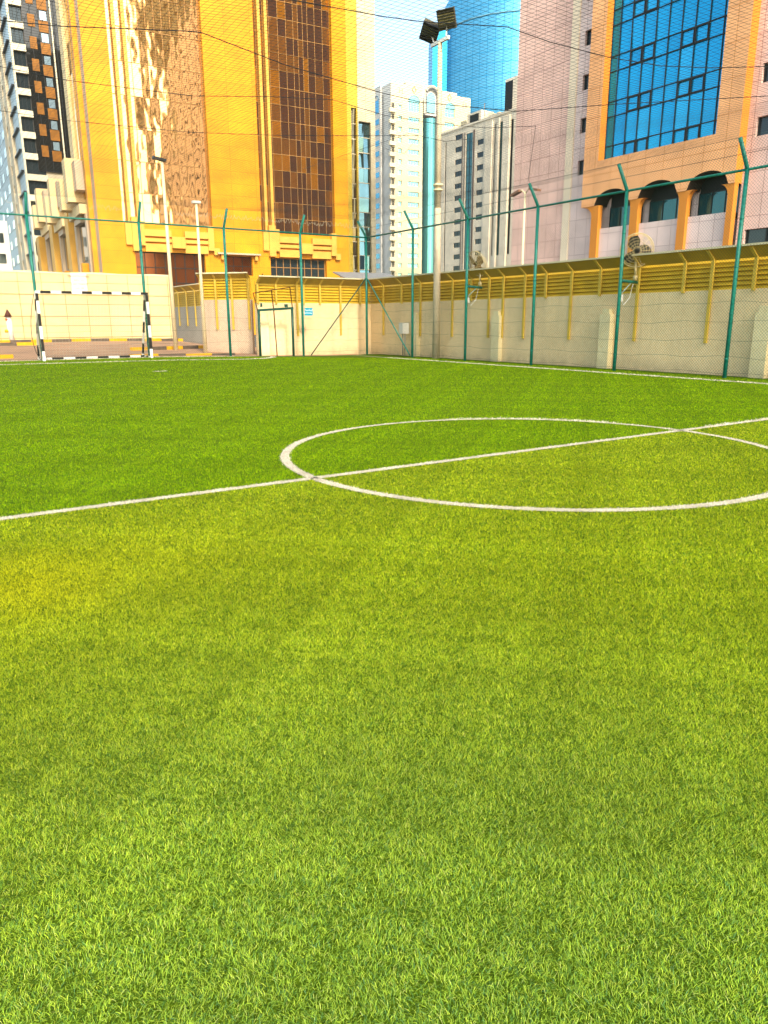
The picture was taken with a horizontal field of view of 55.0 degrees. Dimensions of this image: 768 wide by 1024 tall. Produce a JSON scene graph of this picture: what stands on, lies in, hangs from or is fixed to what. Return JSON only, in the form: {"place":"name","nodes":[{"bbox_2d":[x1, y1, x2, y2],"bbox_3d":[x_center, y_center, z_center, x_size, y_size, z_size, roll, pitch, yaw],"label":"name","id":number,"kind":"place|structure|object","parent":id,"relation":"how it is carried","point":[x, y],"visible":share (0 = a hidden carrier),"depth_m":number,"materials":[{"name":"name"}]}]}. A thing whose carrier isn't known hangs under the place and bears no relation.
{"place":"outdoors","nodes":[
{"label":"outdoors","id":0,"kind":"place"},
{"bbox_2d":[0,221,12,269],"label":"apartment block","id":1,"kind":"structure","parent":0,"point":[4,249],"depth_m":116.84,"materials":[{"name":"white concrete"}]},
{"bbox_2d":[0,233,3,242],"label":"window","id":2,"kind":"structure","parent":1,"relation":"in","point":[1,241],"depth_m":116.57,"materials":[{"name":"grey glass"}]},
{"bbox_2d":[0,254,6,263],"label":"window","id":3,"kind":"structure","parent":1,"relation":"in","point":[3,259],"depth_m":117.27,"materials":[{"name":"grey glass"}]},
{"bbox_2d":[4,309,14,339],"bbox_3d":[-19.134,-9.495,37.673,0.430,1.626,0.400,-9,17,-32],"label":"hydrant","id":4,"kind":"object","parent":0,"point":[8,321],"visible":0.73,"depth_m":37.59,"materials":[{"name":"white paint"}]},
{"bbox_2d":[0,0,70,270],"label":"apartment tower","id":5,"kind":"structure","parent":0,"point":[36,131],"depth_m":126.89,"materials":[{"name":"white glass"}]},
{"bbox_2d":[8,5,21,21],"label":"window","id":6,"kind":"structure","parent":5,"relation":"in","point":[12,9],"depth_m":121.60,"materials":[{"name":"grey glass"}]},
{"bbox_2d":[11,28,23,43],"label":"window","id":7,"kind":"structure","parent":5,"relation":"in","point":[14,40],"depth_m":122.43,"materials":[{"name":"grey glass"}]},
{"bbox_2d":[13,50,26,66],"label":"window","id":8,"kind":"structure","parent":5,"relation":"in","point":[23,55],"depth_m":123.33,"materials":[{"name":"black glass"}]},
{"bbox_2d":[16,73,28,88],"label":"window","id":9,"kind":"structure","parent":5,"relation":"in","point":[19,80],"depth_m":124.14,"materials":[{"name":"black glass"}]},
{"bbox_2d":[18,95,31,110],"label":"window","id":10,"kind":"structure","parent":5,"relation":"in","point":[19,96],"depth_m":124.97,"materials":[{"name":"black glass"}]},
{"bbox_2d":[21,117,33,131],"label":"window","id":11,"kind":"structure","parent":5,"relation":"in","point":[30,125],"depth_m":125.80,"materials":[{"name":"black glass"}]},
{"bbox_2d":[23,138,36,153],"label":"window","id":12,"kind":"structure","parent":5,"relation":"in","point":[32,145],"depth_m":126.66,"materials":[{"name":"black glass"}]},
{"bbox_2d":[26,160,45,174],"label":"window","id":13,"kind":"structure","parent":5,"relation":"in","point":[32,161],"depth_m":127.56,"materials":[{"name":"black glass"}]},
{"bbox_2d":[34,230,40,235],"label":"window","id":14,"kind":"structure","parent":5,"relation":"in","point":[35,231],"depth_m":130.01,"materials":[{"name":"grey glass"}]},
{"bbox_2d":[28,181,46,194],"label":"window","id":15,"kind":"structure","parent":5,"relation":"in","point":[39,184],"depth_m":128.34,"materials":[{"name":"black glass"}]},
{"bbox_2d":[0,341,362,360],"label":"pavement","id":16,"kind":"structure","parent":0,"point":[22,350],"depth_m":34.07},
{"bbox_2d":[0,342,36,345],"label":"kerb","id":17,"kind":"structure","parent":16,"relation":"on","point":[16,343],"depth_m":35.21,"materials":[{"name":"yellow concrete"}]},
{"bbox_2d":[0,270,172,339],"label":"block wall","id":18,"kind":"structure","parent":16,"relation":"on","point":[111,304],"depth_m":42.17,"materials":[{"name":"beige paint"}]},
{"bbox_2d":[69,273,88,290],"bbox_3d":[-17.215,-12.966,41.689,1.149,0.947,0.048,-9,17,-32],"label":"notice board","id":19,"kind":"object","parent":18,"relation":"attached to","point":[76,278],"visible":0.8,"depth_m":41.67,"materials":[{"name":"white paint"}]},
{"bbox_2d":[0,338,182,342],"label":"kerb","id":20,"kind":"structure","parent":16,"relation":"on","point":[111,339],"depth_m":39.38,"materials":[{"name":"yellow concrete"}]},
{"bbox_2d":[152,156,177,349],"bbox_3d":[-10.100,-11.854,34.256,0.569,8.494,0.280,-9,17,-32],"label":"light pole","id":21,"kind":"object","parent":16,"relation":"on","point":[173,316],"visible":0.67,"depth_m":34.33,"materials":[{"name":"white metal"}]},
{"bbox_2d":[130,345,202,350],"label":"kerb","id":22,"kind":"structure","parent":16,"relation":"on","point":[172,347],"depth_m":35.45,"materials":[{"name":"yellow concrete"}]},
{"bbox_2d":[129,353,234,355],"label":"kerb","id":23,"kind":"structure","parent":16,"relation":"on","point":[183,354],"depth_m":31.90,"materials":[{"name":"yellow concrete"}]},
{"bbox_2d":[192,200,207,352],"bbox_3d":[-8.329,-10.616,33.599,0.360,6.591,0.200,-9,17,-32],"label":"light pole","id":24,"kind":"object","parent":16,"relation":"on","point":[202,299],"visible":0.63,"depth_m":33.64,"materials":[{"name":"white metal"}]},
{"bbox_2d":[31,0,348,334],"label":"office building","id":25,"kind":"structure","parent":0,"point":[241,265],"depth_m":83.12,"materials":[{"name":"yellow paint"}]},
{"bbox_2d":[49,241,52,271],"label":"side window","id":26,"kind":"structure","parent":25,"relation":"in","point":[49,241],"depth_m":114.99,"materials":[{"name":"brown glass"}]},
{"bbox_2d":[63,236,68,269],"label":"side window","id":27,"kind":"structure","parent":25,"relation":"in","point":[64,241],"depth_m":100.81,"materials":[{"name":"brown glass"}]},
{"bbox_2d":[79,224,88,262],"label":"side window","id":28,"kind":"structure","parent":25,"relation":"in","point":[82,237],"depth_m":87.45,"materials":[{"name":"beige glass"}]},
{"bbox_2d":[135,251,204,285],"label":"window","id":29,"kind":"structure","parent":25,"relation":"in","point":[174,255],"depth_m":84.23,"materials":[{"name":"red glass"}]},
{"bbox_2d":[227,256,250,274],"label":"window","id":30,"kind":"structure","parent":25,"relation":"in","point":[241,265],"depth_m":87.71,"materials":[{"name":"red glass"}]},
{"bbox_2d":[270,258,324,276],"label":"window","id":31,"kind":"structure","parent":25,"relation":"in","point":[274,270],"depth_m":91.32,"materials":[{"name":"grey glass"}]},
{"bbox_2d":[345,0,375,296],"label":"office tower","id":32,"kind":"structure","parent":0,"point":[361,245],"depth_m":105.98,"materials":[{"name":"beige stone"}]},
{"bbox_2d":[0,354,767,1023],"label":"artificial turf","id":33,"kind":"structure","parent":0,"point":[684,892],"depth_m":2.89,"materials":[{"name":"green plastic"}]},
{"bbox_2d":[31,290,152,360],"bbox_3d":[-11.311,-7.199,28.575,4.351,2.518,1.328,-9,17,-32],"label":"football goal","id":34,"kind":"object","parent":33,"relation":"on","point":[38,314],"visible":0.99,"depth_m":28.45,"materials":[{"name":"white paint"}]},
{"bbox_2d":[8,356,272,364],"bbox_3d":[-13.498,-5.143,25.834,22.049,0.102,2.716,-9,17,-32],"label":"penalty line","id":35,"kind":"object","parent":33,"relation":"on","point":[158,360],"visible":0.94,"depth_m":27.61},
{"bbox_2d":[0,192,370,360],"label":"chain link fence","id":36,"kind":"object","parent":33,"relation":"on","point":[29,248],"visible":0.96,"depth_m":29.84,"materials":[{"name":"green metal"}]},
{"bbox_2d":[253,287,294,355],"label":"fence gate","id":37,"kind":"structure","parent":36,"relation":"attached to","point":[286,307],"depth_m":32.54,"materials":[{"name":"metal"}]},
{"bbox_2d":[304,308,312,315],"bbox_3d":[-3.402,-9.049,33.356,0.522,0.334,0.021,-9,17,-32],"label":"sign","id":38,"kind":"object","parent":36,"relation":"attached to","point":[308,311],"visible":1,"depth_m":33.35,"materials":[{"name":"white paint"}]},
{"bbox_2d":[0,419,766,519],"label":"halfway line","id":39,"kind":"object","parent":33,"relation":"on","point":[156,498],"visible":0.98,"depth_m":7.62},
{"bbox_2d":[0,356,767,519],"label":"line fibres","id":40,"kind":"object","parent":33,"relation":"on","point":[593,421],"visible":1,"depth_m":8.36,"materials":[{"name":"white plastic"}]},
{"bbox_2d":[399,323,408,355],"bbox_3d":[0.902,-7.841,33.573,0.360,1.480,0.280,-9,17,-32],"label":"utility box","id":41,"kind":"object","parent":33,"relation":"on","point":[403,329],"visible":0.7,"depth_m":33.38,"materials":[{"name":"white paint"}]},
{"bbox_2d":[419,6,456,357],"bbox_3d":[2.091,-12.935,30.080,0.861,13.083,1.858,-11,18,-36],"label":"floodlight pole","id":42,"kind":"object","parent":33,"relation":"on","point":[436,42],"visible":0.8,"depth_m":29.53,"materials":[{"name":"metal"}]},
{"bbox_2d":[281,418,767,511],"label":"circle","id":43,"kind":"object","parent":33,"relation":"on","point":[291,446],"visible":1,"depth_m":6.70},
{"bbox_2d":[356,355,763,383],"bbox_3d":[9.570,-3.186,18.369,0.100,0.001,40.720,-9,17,-32],"label":"touchline","id":44,"kind":"object","parent":33,"relation":"on","point":[587,371],"visible":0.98,"depth_m":22.62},
{"bbox_2d":[357,131,767,378],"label":"chain link fence","id":45,"kind":"object","parent":33,"relation":"on","point":[627,190],"visible":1,"depth_m":23.94,"materials":[{"name":"green metal"}]},
{"bbox_2d":[0,0,767,219],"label":"overhead net","id":46,"kind":"object","parent":45,"relation":"attached to","point":[342,138],"visible":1,"depth_m":16.07,"materials":[{"name":"fabric"}]},
{"bbox_2d":[468,251,486,304],"bbox_3d":[3.651,-9.198,29.108,0.803,2.064,0.864,1,15,5],"label":"wall fan","id":47,"kind":"object","parent":45,"relation":"attached to","point":[477,266],"depth_m":28.96,"materials":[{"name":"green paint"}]},
{"bbox_2d":[620,233,653,304],"bbox_3d":[7.781,-7.535,22.958,1.012,2.132,0.489,-2,15,-6],"label":"wall fan","id":48,"kind":"object","parent":45,"relation":"attached to","point":[632,244],"depth_m":22.78,"materials":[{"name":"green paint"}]},
{"bbox_2d":[374,0,447,96],"label":"sky","id":49,"kind":"structure","parent":0,"point":[389,2],"materials":[{"name":"white"}]},
{"bbox_2d":[375,82,470,275],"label":"apartment tower","id":50,"kind":"structure","parent":0,"point":[385,248],"depth_m":232.89,"materials":[{"name":"white concrete"}]},
{"bbox_2d":[375,97,378,114],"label":"flank window","id":51,"kind":"structure","parent":50,"relation":"in","point":[376,105],"depth_m":230.14,"materials":[{"name":"blue glass"}]},
{"bbox_2d":[408,202,417,206],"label":"window","id":52,"kind":"structure","parent":50,"relation":"in","point":[408,202],"depth_m":234.82,"materials":[{"name":"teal glass"}]},
{"bbox_2d":[408,213,417,217],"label":"window","id":53,"kind":"structure","parent":50,"relation":"in","point":[411,214],"depth_m":235.71,"materials":[{"name":"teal glass"}]},
{"bbox_2d":[408,243,417,247],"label":"window","id":54,"kind":"structure","parent":50,"relation":"in","point":[410,244],"depth_m":237.88,"materials":[{"name":"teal glass"}]},
{"bbox_2d":[408,263,417,267],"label":"window","id":55,"kind":"structure","parent":50,"relation":"in","point":[409,264],"depth_m":239.42,"materials":[{"name":"teal glass"}]},
{"bbox_2d":[408,117,418,122],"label":"window","id":56,"kind":"structure","parent":50,"relation":"in","point":[408,117],"depth_m":228.71,"materials":[{"name":"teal glass"}]},
{"bbox_2d":[408,128,418,133],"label":"window","id":57,"kind":"structure","parent":50,"relation":"in","point":[409,129],"depth_m":229.52,"materials":[{"name":"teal glass"}]},
{"bbox_2d":[408,139,418,144],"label":"window","id":58,"kind":"structure","parent":50,"relation":"in","point":[409,140],"depth_m":230.31,"materials":[{"name":"white glass"}]},
{"bbox_2d":[408,150,418,154],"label":"window","id":59,"kind":"structure","parent":50,"relation":"in","point":[412,151],"depth_m":231.26,"materials":[{"name":"white glass"}]},
{"bbox_2d":[408,160,418,165],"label":"window","id":60,"kind":"structure","parent":50,"relation":"in","point":[409,161],"depth_m":232.00,"materials":[{"name":"white glass"}]},
{"bbox_2d":[408,171,418,175],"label":"window","id":61,"kind":"structure","parent":50,"relation":"in","point":[409,172],"depth_m":232.62,"materials":[{"name":"white glass"}]},
{"bbox_2d":[408,181,418,186],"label":"window","id":62,"kind":"structure","parent":50,"relation":"in","point":[415,183],"depth_m":233.53,"materials":[{"name":"white glass"}]},
{"bbox_2d":[408,101,418,112],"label":"window","id":63,"kind":"structure","parent":50,"relation":"in","point":[416,105],"depth_m":227.90,"materials":[{"name":"white glass"}]},
{"bbox_2d":[409,96,418,101],"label":"arch window","id":64,"kind":"structure","parent":50,"relation":"in","point":[411,97],"depth_m":227.01,"materials":[{"name":"teal glass"}]},
{"bbox_2d":[445,122,453,127],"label":"window","id":65,"kind":"structure","parent":50,"relation":"in","point":[450,124],"depth_m":235.08,"materials":[{"name":"white glass"}]},
{"bbox_2d":[445,108,453,117],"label":"window","id":66,"kind":"structure","parent":50,"relation":"in","point":[449,110],"depth_m":234.11,"materials":[{"name":"white glass"}]},
{"bbox_2d":[445,103,454,108],"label":"arch window","id":67,"kind":"structure","parent":50,"relation":"in","point":[447,106],"depth_m":233.31,"materials":[{"name":"teal glass"}]},
{"bbox_2d":[428,0,520,113],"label":"glass tower","id":68,"kind":"structure","parent":0,"point":[490,46],"depth_m":274.14,"materials":[{"name":"glass"}]},
{"bbox_2d":[440,75,517,271],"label":"office tower","id":69,"kind":"structure","parent":0,"point":[470,158],"depth_m":177.84,"materials":[{"name":"grey concrete"}]},
{"bbox_2d":[455,158,461,164],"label":"window","id":70,"kind":"structure","parent":69,"relation":"in","point":[459,160],"depth_m":183.28,"materials":[{"name":"grey glass"}]},
{"bbox_2d":[511,0,767,264],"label":"office building","id":71,"kind":"structure","parent":0,"point":[755,196],"depth_m":54.90,"materials":[{"name":"stone"}]},
{"bbox_2d":[579,161,583,174],"bbox_3d":[16.444,-28.031,60.042,0.080,1.100,1.350,-9,17,-32],"label":"window","id":72,"kind":"structure","parent":71,"relation":"in","point":[582,163],"depth_m":60.42,"materials":[{"name":"black glass"}]},
{"bbox_2d":[582,118,585,132],"bbox_3d":[16.432,-31.061,59.258,0.080,1.100,1.350,-9,17,-32],"label":"window","id":73,"kind":"structure","parent":71,"relation":"in","point":[583,126],"depth_m":59.66,"materials":[{"name":"black glass"}]},
{"bbox_2d":[584,75,588,89],"bbox_3d":[16.420,-34.092,58.475,0.080,1.100,1.350,-9,17,-32],"label":"window","id":74,"kind":"structure","parent":71,"relation":"in","point":[587,76],"depth_m":58.88,"materials":[{"name":"black glass"}]},
{"bbox_2d":[587,30,591,45],"bbox_3d":[16.408,-37.122,57.691,0.080,1.100,1.350,-9,17,-32],"label":"window","id":75,"kind":"structure","parent":71,"relation":"in","point":[588,39],"depth_m":58.10,"materials":[{"name":"black glass"}]},
{"bbox_2d":[609,205,642,226],"bbox_3d":[18.965,-23.214,58.011,0.080,1.630,3.100,-9,17,-32],"label":"window","id":76,"kind":"structure","parent":71,"relation":"in","point":[612,221],"depth_m":58.62,"materials":[{"name":"teal glass"}]},
{"bbox_2d":[648,197,691,221],"bbox_3d":[21.160,-22.377,54.743,0.080,1.630,3.550,-9,17,-32],"label":"window","id":77,"kind":"structure","parent":71,"relation":"in","point":[670,200],"depth_m":55.12,"materials":[{"name":"teal glass"}]},
{"bbox_2d":[697,187,739,215],"bbox_3d":[23.328,-21.551,51.515,0.080,1.630,3.100,-9,17,-32],"label":"window","id":78,"kind":"structure","parent":71,"relation":"in","point":[723,204],"depth_m":51.78,"materials":[{"name":"teal glass"}]},
{"label":"ground","id":79,"kind":"structure","parent":0,"visible":0},
{"bbox_2d":[0,354,13,358],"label":"kerb","id":80,"kind":"structure","parent":79,"relation":"on","point":[6,356],"depth_m":28.92,"materials":[{"name":"yellow concrete"}]},
{"bbox_2d":[169,283,202,343],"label":"boundary wall","id":81,"kind":"structure","parent":79,"relation":"on","point":[189,320],"depth_m":47.09,"materials":[{"name":"grey paint"}]},
{"bbox_2d":[196,272,262,353],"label":"boundary wall","id":82,"kind":"structure","parent":79,"relation":"on","point":[236,322],"depth_m":34.58,"materials":[{"name":"pink paint"}]},
{"bbox_2d":[254,275,370,354],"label":"boundary wall","id":83,"kind":"structure","parent":79,"relation":"on","point":[283,332],"depth_m":34.66,"materials":[{"name":"beige paint"}]},
{"bbox_2d":[333,272,392,278],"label":"canopy","id":84,"kind":"object","parent":79,"relation":"on","point":[378,275],"visible":0.24,"depth_m":74.73,"materials":[{"name":"grey metal"}]},
{"bbox_2d":[510,188,540,263],"bbox_3d":[7.685,-13.440,41.127,0.280,8.486,2.129,-9,17,-32],"label":"street lamp","id":85,"kind":"object","parent":79,"relation":"on","point":[523,231],"visible":0.53,"depth_m":40.55,"materials":[{"name":"white metal"}]},
{"bbox_2d":[368,242,767,377],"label":"boundary wall","id":86,"kind":"structure","parent":79,"relation":"on","point":[384,324],"depth_m":24.46,"materials":[{"name":"beige paint"}]}
]}

